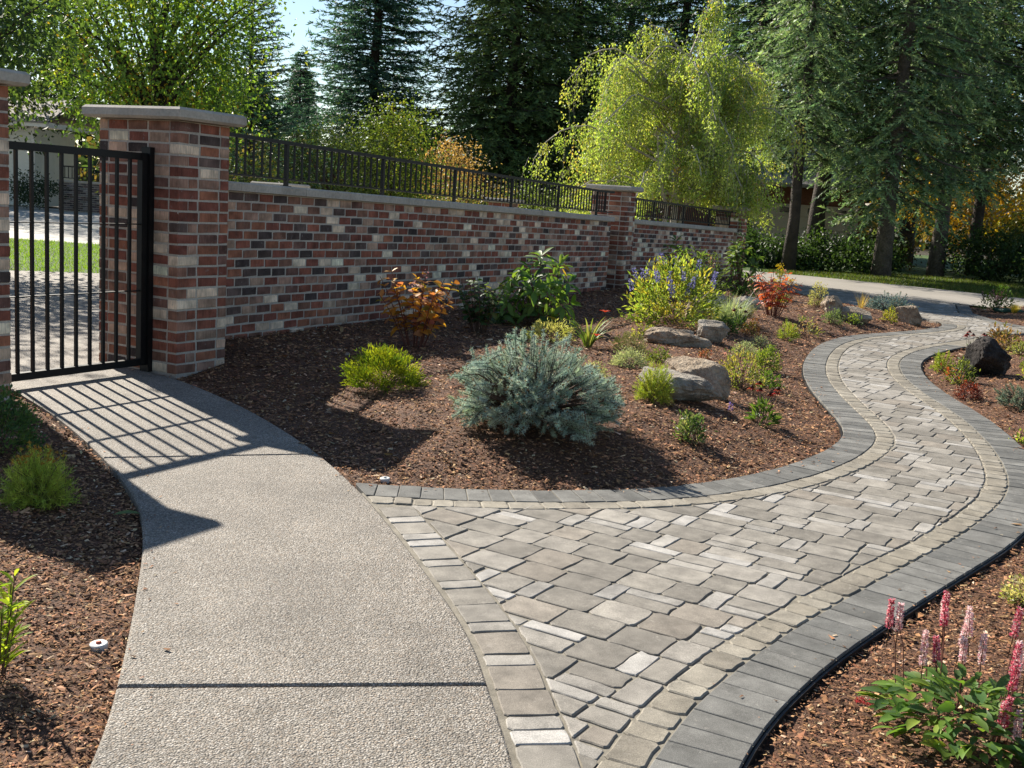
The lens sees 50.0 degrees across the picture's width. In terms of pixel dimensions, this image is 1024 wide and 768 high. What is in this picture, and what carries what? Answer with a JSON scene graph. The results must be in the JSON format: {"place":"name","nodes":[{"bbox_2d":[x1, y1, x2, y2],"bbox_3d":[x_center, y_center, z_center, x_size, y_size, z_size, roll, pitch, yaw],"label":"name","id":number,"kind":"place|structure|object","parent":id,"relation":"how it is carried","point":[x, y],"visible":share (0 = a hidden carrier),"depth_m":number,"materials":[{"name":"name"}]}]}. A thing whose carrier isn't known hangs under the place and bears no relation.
{"place":"outdoors","nodes":[
{"label":"outdoors","id":0,"kind":"place"},
{"bbox_2d":[9,205,99,243],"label":"street","id":1,"kind":"structure","parent":0,"point":[39,228],"depth_m":29.35,"materials":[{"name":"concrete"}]},
{"bbox_2d":[8,96,99,206],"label":"house","id":2,"kind":"structure","parent":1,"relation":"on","point":[23,157],"depth_m":42.98,"materials":[{"name":"grey paint"}]},
{"bbox_2d":[57,165,243,212],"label":"garden wall","id":3,"kind":"structure","parent":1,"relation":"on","point":[82,197],"depth_m":40.61,"materials":[{"name":"brick"}]},
{"bbox_2d":[9,237,99,272],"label":"lawn","id":4,"kind":"structure","parent":0,"point":[58,270],"depth_m":18.22,"materials":[{"name":"green plant"}]},
{"bbox_2d":[9,270,151,387],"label":"courtyard","id":5,"kind":"structure","parent":0,"point":[24,302],"depth_m":10.20,"materials":[{"name":"grey concrete"}]},
{"bbox_2d":[0,393,189,767],"bbox_3d":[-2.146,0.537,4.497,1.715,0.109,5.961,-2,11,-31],"label":"mulch","id":6,"kind":"object","parent":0,"point":[94,590],"visible":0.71,"depth_m":3.80,"materials":[{"name":"brown wood"}]},
{"bbox_2d":[0,569,36,678],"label":"lily plant","id":7,"kind":"object","parent":6,"relation":"on","point":[7,641],"visible":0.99,"depth_m":3.13,"materials":[{"name":"green plant"}]},
{"bbox_2d":[0,381,49,455],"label":"boxwood","id":8,"kind":"object","parent":6,"relation":"on","point":[23,421],"visible":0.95,"depth_m":5.53,"materials":[{"name":"green plant"}]},
{"bbox_2d":[0,441,83,512],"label":"tickseed","id":9,"kind":"object","parent":6,"relation":"on","point":[33,490],"visible":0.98,"depth_m":4.70,"materials":[{"name":"green plant"}]},
{"bbox_2d":[11,371,512,767],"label":"walkway","id":10,"kind":"structure","parent":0,"point":[309,620],"depth_m":3.70,"materials":[{"name":"grey concrete"}]},
{"bbox_2d":[10,205,994,758],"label":"ground","id":11,"kind":"structure","parent":0,"point":[742,279],"depth_m":65.50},
{"bbox_2d":[0,68,29,401],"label":"gate pillar","id":12,"kind":"structure","parent":11,"relation":"on","point":[8,77],"depth_m":6.71,"materials":[{"name":"brick"}]},
{"bbox_2d":[9,164,68,209],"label":"house shrub","id":13,"kind":"object","parent":11,"relation":"on","point":[22,189],"visible":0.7,"depth_m":39.83,"materials":[{"name":"green plant"}]},
{"bbox_2d":[0,0,114,154],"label":"shade tree","id":14,"kind":"object","parent":11,"relation":"on","point":[32,109],"visible":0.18,"depth_m":41.12,"materials":[{"name":"green plant"}]},
{"bbox_2d":[0,0,149,155],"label":"shade tree","id":15,"kind":"object","parent":11,"relation":"on","point":[10,21],"visible":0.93,"depth_m":15.81,"materials":[{"name":"green plant"}]},
{"bbox_2d":[8,0,307,192],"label":"maple tree","id":16,"kind":"object","parent":11,"relation":"on","point":[137,89],"visible":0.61,"depth_m":28.74,"materials":[{"name":"green plant"}]},
{"bbox_2d":[82,104,246,378],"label":"gate pillar","id":17,"kind":"structure","parent":11,"relation":"on","point":[191,167],"depth_m":8.06,"materials":[{"name":"brick"}]},
{"bbox_2d":[140,147,154,371],"bbox_3d":[-2.666,-0.900,8.021,0.085,1.630,0.042,9,11,28],"label":"gate post","id":18,"kind":"object","parent":17,"relation":"attached to","point":[150,151],"visible":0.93,"depth_m":7.99,"materials":[{"name":"metal"}]},
{"bbox_2d":[9,141,147,381],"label":"iron gate","id":19,"kind":"structure","parent":18,"relation":"attached to","point":[141,261],"depth_m":7.53,"materials":[{"name":"black metal"}]},
{"bbox_2d":[91,25,262,154],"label":"shade tree","id":20,"kind":"object","parent":11,"relation":"on","point":[134,67],"depth_m":44.88,"materials":[{"name":"green plant"}]},
{"bbox_2d":[194,0,317,181],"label":"pine tree","id":21,"kind":"object","parent":11,"relation":"on","point":[268,113],"visible":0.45,"depth_m":36.16,"materials":[{"name":"green plant"}]},
{"bbox_2d":[229,128,322,188],"bbox_3d":[-5.306,-3.845,22.791,2.964,2.923,2.895,4,9,0],"label":"garden shrub","id":22,"kind":"object","parent":11,"relation":"on","point":[274,168],"visible":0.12,"depth_m":22.57,"materials":[{"name":"green plant"}]},
{"bbox_2d":[257,50,336,187],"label":"pine tree","id":23,"kind":"object","parent":11,"relation":"on","point":[298,55],"visible":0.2,"depth_m":44.65,"materials":[{"name":"green plant"}]},
{"bbox_2d":[241,102,414,196],"bbox_3d":[-4.089,-4.590,24.638,4.147,3.433,3.274,4,9,0],"label":"garden tree","id":24,"kind":"object","parent":11,"relation":"on","point":[335,164],"visible":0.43,"depth_m":24.27,"materials":[{"name":"green plant"}]},
{"bbox_2d":[293,0,453,194],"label":"spruce tree","id":25,"kind":"object","parent":11,"relation":"on","point":[370,77],"visible":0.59,"depth_m":56.82,"materials":[{"name":"green plant"}]},
{"bbox_2d":[327,79,468,200],"bbox_3d":[-2.804,-4.956,25.576,3.340,4.039,3.169,7,10,21],"label":"garden tree","id":26,"kind":"object","parent":11,"relation":"on","point":[385,128],"visible":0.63,"depth_m":25.15,"materials":[{"name":"green plant"}]},
{"bbox_2d":[225,181,614,338],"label":"garden wall","id":27,"kind":"structure","parent":11,"relation":"on","point":[300,259],"depth_m":11.00,"materials":[{"name":"brick"}]},
{"bbox_2d":[228,132,614,214],"bbox_3d":[-0.597,-2.342,12.989,0.171,0.568,10.207,8,10,24],"label":"iron railing","id":28,"kind":"object","parent":27,"relation":"on","point":[286,179],"visible":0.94,"depth_m":11.74,"materials":[{"name":"black metal"}]},
{"bbox_2d":[408,129,501,202],"bbox_3d":[-2.030,-6.756,37.394,3.344,3.833,3.125,4,9,0],"label":"autumn tree","id":29,"kind":"object","parent":11,"relation":"on","point":[454,155],"visible":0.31,"depth_m":37.08,"materials":[{"name":"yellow plant"}]},
{"bbox_2d":[423,164,519,205],"bbox_3d":[-1.048,-4.544,29.209,3.229,2.515,3.029,-5,13,-43],"label":"garden shrub","id":30,"kind":"object","parent":11,"relation":"on","point":[476,201],"visible":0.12,"depth_m":28.87,"materials":[{"name":"green plant"}]},
{"bbox_2d":[393,0,617,211],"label":"fir tree","id":31,"kind":"object","parent":11,"relation":"on","point":[494,132],"visible":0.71,"depth_m":53.68,"materials":[{"name":"green plant"}]},
{"bbox_2d":[8,25,1023,251],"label":"distant woods","id":32,"kind":"object","parent":11,"relation":"on","point":[83,159],"visible":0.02,"depth_m":78.76,"materials":[{"name":"green plant"}]},
{"bbox_2d":[481,172,578,211],"bbox_3d":[0.748,-4.760,30.707,3.876,2.425,3.987,4,9,0],"label":"garden shrub","id":33,"kind":"object","parent":11,"relation":"on","point":[538,208],"visible":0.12,"depth_m":30.47,"materials":[{"name":"green plant"}]},
{"bbox_2d":[515,0,647,198],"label":"fir tree","id":34,"kind":"object","parent":11,"relation":"on","point":[586,5],"visible":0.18,"depth_m":56.77,"materials":[{"name":"green plant"}]},
{"bbox_2d":[586,184,643,289],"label":"wall pillar","id":35,"kind":"structure","parent":11,"relation":"on","point":[621,203],"depth_m":17.94,"materials":[{"name":"brick"}]},
{"bbox_2d":[569,0,688,198],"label":"fir tree","id":36,"kind":"object","parent":11,"relation":"on","point":[625,21],"visible":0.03,"depth_m":63.61,"materials":[{"name":"green plant"}]},
{"bbox_2d":[520,0,815,235],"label":"birch tree","id":37,"kind":"object","parent":11,"relation":"on","point":[706,104],"visible":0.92,"depth_m":23.73,"materials":[{"name":"green plant"}]},
{"bbox_2d":[583,0,756,185],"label":"fir tree","id":38,"kind":"object","parent":11,"relation":"on","point":[683,22],"visible":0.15,"depth_m":54.93,"materials":[{"name":"green plant"}]},
{"bbox_2d":[629,219,736,285],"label":"garden wall","id":39,"kind":"structure","parent":11,"relation":"on","point":[651,239],"depth_m":20.77,"materials":[{"name":"brick"}]},
{"bbox_2d":[635,198,736,225],"bbox_3d":[3.311,-3.309,21.331,0.154,0.474,6.565,9,11,27],"label":"iron railing","id":40,"kind":"object","parent":39,"relation":"on","point":[682,219],"visible":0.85,"depth_m":21.38,"materials":[{"name":"black metal"}]},
{"bbox_2d":[713,205,750,278],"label":"wall pillar","id":41,"kind":"structure","parent":11,"relation":"on","point":[736,223],"depth_m":24.42,"materials":[{"name":"brick"}]},
{"bbox_2d":[740,334,1023,767],"bbox_3d":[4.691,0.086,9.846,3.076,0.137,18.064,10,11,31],"label":"mulch","id":42,"kind":"object","parent":11,"relation":"on","point":[887,668],"visible":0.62,"depth_m":3.61,"materials":[{"name":"brown wood"}]},
{"bbox_2d":[854,590,1023,767],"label":"bistort","id":43,"kind":"object","parent":42,"relation":"on","point":[938,684],"visible":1,"depth_m":3.13,"materials":[{"name":"green plant"}]},
{"bbox_2d":[929,351,955,372],"bbox_3d":[4.406,-0.229,11.220,0.270,0.266,0.271,4,9,0],"label":"tickseed","id":44,"kind":"object","parent":42,"relation":"on","point":[938,363],"visible":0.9,"depth_m":11.20,"materials":[{"name":"green plant"}]},
{"bbox_2d":[938,355,980,384],"bbox_3d":[4.276,-0.135,10.491,0.397,0.300,0.397,4,9,0],"label":"sedum","id":45,"kind":"object","parent":42,"relation":"on","point":[962,364],"visible":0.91,"depth_m":10.46,"materials":[{"name":"green plant"}]},
{"bbox_2d":[953,379,985,400],"bbox_3d":[3.982,0.057,9.545,0.267,0.207,0.257,4,9,0],"label":"barberry","id":46,"kind":"object","parent":42,"relation":"on","point":[972,387],"visible":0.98,"depth_m":9.52,"materials":[{"name":"red plant"}]},
{"bbox_2d":[955,336,1011,375],"bbox_3d":[4.749,-0.217,11.049,0.436,0.538,0.506,-4,12,-39],"label":"boulder","id":47,"kind":"object","parent":42,"relation":"on","point":[986,355],"visible":0.66,"depth_m":10.90,"materials":[{"name":"black stone"}]},
{"bbox_2d":[976,321,1020,352],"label":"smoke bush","id":48,"kind":"object","parent":42,"relation":"on","point":[998,333],"visible":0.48,"depth_m":13.42,"materials":[{"name":"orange plant"}]},
{"bbox_2d":[994,382,1023,410],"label":"juniper","id":49,"kind":"object","parent":42,"relation":"on","point":[1015,400],"visible":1,"depth_m":9.06,"materials":[{"name":"green plant"}]},
{"bbox_2d":[998,566,1023,606],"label":"alyssum","id":50,"kind":"object","parent":42,"relation":"on","point":[1009,593],"visible":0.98,"depth_m":4.31,"materials":[{"name":"yellow plant"}]},
{"bbox_2d":[3,0,1023,223],"label":"sky","id":51,"kind":"structure","parent":0,"point":[296,9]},
{"bbox_2d":[131,276,943,492],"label":"mulch","id":52,"kind":"object","parent":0,"point":[484,339],"visible":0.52,"depth_m":7.42,"materials":[{"name":"brown wood"}]},
{"bbox_2d":[333,342,430,394],"bbox_3d":[-0.876,-0.122,7.506,0.679,0.318,0.674,4,9,0],"label":"thread cypress","id":53,"kind":"object","parent":52,"relation":"on","point":[395,363],"visible":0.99,"depth_m":7.42,"materials":[{"name":"green plant"}]},
{"bbox_2d":[376,267,459,347],"bbox_3d":[-0.823,-0.641,9.419,0.724,0.708,0.542,4,9,0],"label":"hydrangea","id":54,"kind":"object","parent":52,"relation":"on","point":[430,317],"visible":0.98,"depth_m":9.42,"materials":[{"name":"orange plant"}]},
{"bbox_2d":[450,276,509,333],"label":"hydrangea","id":55,"kind":"object","parent":52,"relation":"on","point":[483,319],"visible":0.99,"depth_m":10.74,"materials":[{"name":"green plant"}]},
{"bbox_2d":[492,247,580,328],"bbox_3d":[0.275,-0.976,11.751,1.058,1.000,0.887,0,10,-20],"label":"rhododendron","id":56,"kind":"object","parent":52,"relation":"on","point":[533,294],"visible":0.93,"depth_m":11.55,"materials":[{"name":"green plant"}]},
{"bbox_2d":[446,326,627,445],"bbox_3d":[0.158,-0.014,6.461,1.080,0.659,1.020,4,9,0],"label":"dwarf spruce","id":57,"kind":"object","parent":52,"relation":"on","point":[525,390],"visible":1,"depth_m":6.25,"materials":[{"name":"green plant"}]},
{"bbox_2d":[525,318,577,342],"bbox_3d":[0.376,-0.505,10.439,0.537,0.258,0.483,8,11,26],"label":"euphorbia","id":58,"kind":"object","parent":52,"relation":"on","point":[537,330],"visible":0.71,"depth_m":10.42,"materials":[{"name":"yellow plant"}]},
{"bbox_2d":[562,305,614,347],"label":"daylily","id":59,"kind":"object","parent":52,"relation":"on","point":[587,338],"visible":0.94,"depth_m":10.14,"materials":[{"name":"green plant"}]},
{"bbox_2d":[609,331,647,353],"bbox_3d":[1.075,-0.379,10.036,0.343,0.225,0.368,7,10,16],"label":"thyme","id":60,"kind":"object","parent":52,"relation":"on","point":[637,347],"visible":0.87,"depth_m":10.00,"materials":[{"name":"green plant"}]},
{"bbox_2d":[608,345,652,368],"bbox_3d":[0.998,-0.220,9.174,0.397,0.196,0.394,4,9,0],"label":"artemisia","id":61,"kind":"object","parent":52,"relation":"on","point":[621,361],"visible":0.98,"depth_m":9.12,"materials":[{"name":"green plant"}]},
{"bbox_2d":[632,359,674,405],"bbox_3d":[0.972,-0.020,7.474,0.327,0.333,0.344,4,9,0],"label":"tickseed","id":62,"kind":"object","parent":52,"relation":"on","point":[657,388],"visible":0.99,"depth_m":7.44,"materials":[{"name":"green plant"}]},
{"bbox_2d":[618,253,730,329],"bbox_3d":[1.911,-1.107,12.829,1.353,0.888,1.362,4,9,0],"label":"bluebeard","id":63,"kind":"object","parent":52,"relation":"on","point":[679,283],"visible":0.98,"depth_m":12.66,"materials":[{"name":"green plant"}]},
{"bbox_2d":[643,327,711,348],"bbox_3d":[1.648,-0.445,10.896,0.687,0.226,0.290,7,10,19],"label":"rock","id":64,"kind":"object","parent":52,"relation":"on","point":[672,336],"visible":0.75,"depth_m":10.80,"materials":[{"name":"grey stone"}]},
{"bbox_2d":[638,366,718,401],"bbox_3d":[1.135,0.038,7.734,0.330,0.239,0.604,-5,13,-43],"label":"rock","id":65,"kind":"object","parent":52,"relation":"on","point":[689,387],"visible":0.56,"depth_m":7.59,"materials":[{"name":"grey stone"}]},
{"bbox_2d":[661,234,710,295],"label":"rhododendron","id":66,"kind":"object","parent":52,"relation":"on","point":[684,251],"visible":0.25,"depth_m":17.47,"materials":[{"name":"green plant"}]},
{"bbox_2d":[670,409,718,445],"bbox_3d":[1.094,0.262,6.676,0.255,0.223,0.241,-1,11,-27],"label":"sage","id":67,"kind":"object","parent":52,"relation":"on","point":[690,425],"visible":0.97,"depth_m":6.64,"materials":[{"name":"green plant"}]},
{"bbox_2d":[663,355,730,399],"bbox_3d":[1.335,-0.029,8.176,0.187,0.340,0.680,-4,12,-39],"label":"rock","id":68,"kind":"object","parent":52,"relation":"on","point":[715,375],"visible":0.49,"depth_m":8.03,"materials":[{"name":"grey stone"}]},
{"bbox_2d":[690,248,731,292],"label":"shrub","id":69,"kind":"object","parent":52,"relation":"on","point":[704,258],"visible":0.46,"depth_m":17.71,"materials":[{"name":"green plant"}]},
{"bbox_2d":[697,319,729,342],"bbox_3d":[2.095,-0.535,11.458,0.345,0.260,0.280,4,9,0],"label":"rock","id":70,"kind":"object","parent":52,"relation":"on","point":[715,330],"visible":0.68,"depth_m":11.37,"materials":[{"name":"grey stone"}]},
{"bbox_2d":[708,288,760,323],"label":"blue oat grass","id":71,"kind":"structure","parent":52,"relation":"on","point":[729,309],"depth_m":13.42,"materials":[{"name":"green plant"}]},
{"bbox_2d":[719,232,766,295],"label":"rhododendron","id":72,"kind":"object","parent":52,"relation":"on","point":[737,255],"visible":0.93,"depth_m":18.25,"materials":[{"name":"green plant"}]},
{"bbox_2d":[719,345,771,390],"bbox_3d":[1.843,-0.130,8.771,0.483,0.390,0.459,4,9,0],"label":"gaura","id":73,"kind":"object","parent":52,"relation":"on","point":[729,367],"visible":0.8,"depth_m":8.75,"materials":[{"name":"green plant"}]},
{"bbox_2d":[744,380,782,428],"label":"coneflower","id":74,"kind":"object","parent":52,"relation":"on","point":[761,403],"visible":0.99,"depth_m":7.46,"materials":[{"name":"green plant"}]},
{"bbox_2d":[752,344,782,372],"bbox_3d":[2.405,-0.244,10.321,0.301,0.284,0.307,4,9,0],"label":"spirea","id":75,"kind":"object","parent":52,"relation":"on","point":[764,355],"visible":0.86,"depth_m":10.30,"materials":[{"name":"green plant"}]},
{"bbox_2d":[752,369,784,389],"bbox_3d":[2.139,-0.032,9.196,0.312,0.190,0.418,6,10,16],"label":"perennial sprout","id":76,"kind":"object","parent":52,"relation":"on","point":[768,375],"visible":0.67,"depth_m":9.19,"materials":[{"name":"green plant"}]},
{"bbox_2d":[746,268,802,316],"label":"smoke bush","id":77,"kind":"object","parent":52,"relation":"on","point":[774,302],"visible":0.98,"depth_m":14.69,"materials":[{"name":"red plant"}]},
{"bbox_2d":[776,318,801,341],"bbox_3d":[3.277,-0.647,12.979,0.305,0.307,0.312,4,9,0],"label":"tickseed","id":78,"kind":"object","parent":52,"relation":"on","point":[790,333],"visible":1,"depth_m":12.97,"materials":[{"name":"green plant"}]},
{"bbox_2d":[820,295,842,316],"bbox_3d":[4.553,-1.059,15.597,0.326,0.405,0.329,4,9,0],"label":"rock","id":79,"kind":"object","parent":52,"relation":"on","point":[832,302],"visible":0.57,"depth_m":15.48,"materials":[{"name":"grey stone"}]},
{"bbox_2d":[840,306,872,322],"bbox_3d":[4.834,-0.975,15.535,0.484,0.238,0.342,4,9,0],"label":"rock","id":80,"kind":"object","parent":52,"relation":"on","point":[865,314],"visible":0.67,"depth_m":15.42,"materials":[{"name":"grey stone"}]},
{"bbox_2d":[864,290,919,312],"bbox_3d":[6.122,-1.291,17.843,0.881,0.488,0.884,4,9,0],"label":"dwarf spruce","id":81,"kind":"object","parent":52,"relation":"on","point":[874,303],"visible":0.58,"depth_m":17.72,"materials":[{"name":"green plant"}]},
{"bbox_2d":[895,305,922,325],"bbox_3d":[5.902,-1.020,16.326,0.404,0.308,0.331,4,9,0],"label":"rock","id":82,"kind":"object","parent":52,"relation":"on","point":[910,314],"visible":0.83,"depth_m":16.20,"materials":[{"name":"grey stone"}]},
{"bbox_2d":[356,278,1023,767],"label":"paver path","id":83,"kind":"structure","parent":0,"point":[642,628],"depth_m":4.52,"materials":[{"name":"grey stone"}]},
{"bbox_2d":[610,125,879,250],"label":"house","id":84,"kind":"structure","parent":0,"point":[806,200],"depth_m":45.41,"materials":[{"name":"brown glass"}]},
{"bbox_2d":[752,202,854,250],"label":"garage door","id":85,"kind":"structure","parent":84,"relation":"in","point":[782,223],"depth_m":45.46,"materials":[{"name":"brown"}]},
{"bbox_2d":[743,270,1023,306],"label":"road","id":86,"kind":"structure","parent":0,"point":[965,298],"depth_m":25.10,"materials":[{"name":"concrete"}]},
{"bbox_2d":[743,255,1023,298],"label":"verge","id":87,"kind":"structure","parent":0,"point":[920,269],"depth_m":35.67,"materials":[{"name":"green plant"}]},
{"bbox_2d":[671,0,849,231],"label":"spruce tree","id":88,"kind":"object","parent":87,"relation":"on","point":[734,42],"visible":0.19,"depth_m":39.92,"materials":[{"name":"green plant"}]},
{"bbox_2d":[743,227,832,270],"bbox_3d":[7.909,-3.820,32.400,3.467,1.590,3.087,4,9,0],"label":"roadside bush","id":89,"kind":"object","parent":87,"relation":"on","point":[775,252],"visible":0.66,"depth_m":31.72,"materials":[{"name":"green plant"}]},
{"bbox_2d":[723,0,902,270],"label":"spruce tree","id":90,"kind":"object","parent":87,"relation":"on","point":[815,19],"visible":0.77,"depth_m":29.83,"materials":[{"name":"green plant"}]},
{"bbox_2d":[782,218,883,273],"bbox_3d":[9.530,-3.952,32.722,3.422,1.951,3.493,8,10,25],"label":"roadside bush","id":91,"kind":"object","parent":87,"relation":"on","point":[849,255],"visible":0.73,"depth_m":32.07,"materials":[{"name":"green plant"}]},
{"bbox_2d":[730,0,938,269],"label":"spruce tree","id":92,"kind":"object","parent":87,"relation":"on","point":[813,220],"visible":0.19,"depth_m":32.55,"materials":[{"name":"green plant"}]},
{"bbox_2d":[825,230,915,273],"bbox_3d":[10.918,-3.868,33.780,2.726,1.795,2.760,4,9,0],"label":"roadside bush","id":93,"kind":"object","parent":87,"relation":"on","point":[895,262],"visible":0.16,"depth_m":33.56,"materials":[{"name":"green plant"}]},
{"bbox_2d":[843,227,921,270],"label":"roadside bush","id":94,"kind":"object","parent":87,"relation":"on","point":[896,238],"visible":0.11,"depth_m":36.66,"materials":[{"name":"green plant"}]},
{"bbox_2d":[762,0,1018,276],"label":"spruce tree","id":95,"kind":"object","parent":87,"relation":"on","point":[889,185],"visible":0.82,"depth_m":29.88,"materials":[{"name":"green plant"}]},
{"bbox_2d":[810,0,1023,263],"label":"spruce tree","id":96,"kind":"object","parent":87,"relation":"on","point":[906,233],"visible":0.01,"depth_m":43.11,"materials":[{"name":"green plant"}]},
{"bbox_2d":[838,0,1023,276],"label":"spruce tree","id":97,"kind":"object","parent":87,"relation":"on","point":[935,266],"visible":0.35,"depth_m":32.43,"materials":[{"name":"green plant"}]},
{"bbox_2d":[853,94,1023,264],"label":"autumn tree","id":98,"kind":"object","parent":87,"relation":"on","point":[993,217],"visible":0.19,"depth_m":38.53,"materials":[{"name":"orange plant"}]},
{"bbox_2d":[905,0,1023,275],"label":"spruce tree","id":99,"kind":"object","parent":87,"relation":"on","point":[978,213],"visible":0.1,"depth_m":35.49,"materials":[{"name":"green plant"}]},
{"bbox_2d":[926,220,1023,282],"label":"roadside bush","id":100,"kind":"object","parent":87,"relation":"on","point":[990,267],"visible":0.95,"depth_m":33.06,"materials":[{"name":"green plant"}]},
{"bbox_2d":[960,12,1023,170],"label":"spruce tree","id":101,"kind":"object","parent":87,"relation":"on","point":[1004,126],"visible":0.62,"depth_m":32.17,"materials":[{"name":"green plant"}]},
{"bbox_2d":[984,205,1023,277],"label":"roadside bush","id":102,"kind":"object","parent":87,"relation":"on","point":[1021,222],"visible":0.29,"depth_m":37.12,"materials":[{"name":"orange plant"}]},
{"bbox_2d":[763,268,1023,297],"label":"grass","id":103,"kind":"structure","parent":0,"point":[961,284],"depth_m":29.33,"materials":[{"name":"green plant"}]},
{"bbox_2d":[970,306,1023,325],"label":"garden bed","id":104,"kind":"object","parent":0,"point":[1018,319],"visible":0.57,"depth_m":19.17,"materials":[{"name":"brown wood"}]},
{"bbox_2d":[972,284,1020,311],"bbox_3d":[8.871,-1.578,20.114,0.737,0.541,0.791,4,9,0],"label":"bistort","id":105,"kind":"object","parent":104,"relation":"on","point":[997,300],"visible":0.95,"depth_m":20.00,"materials":[{"name":"green plant"}]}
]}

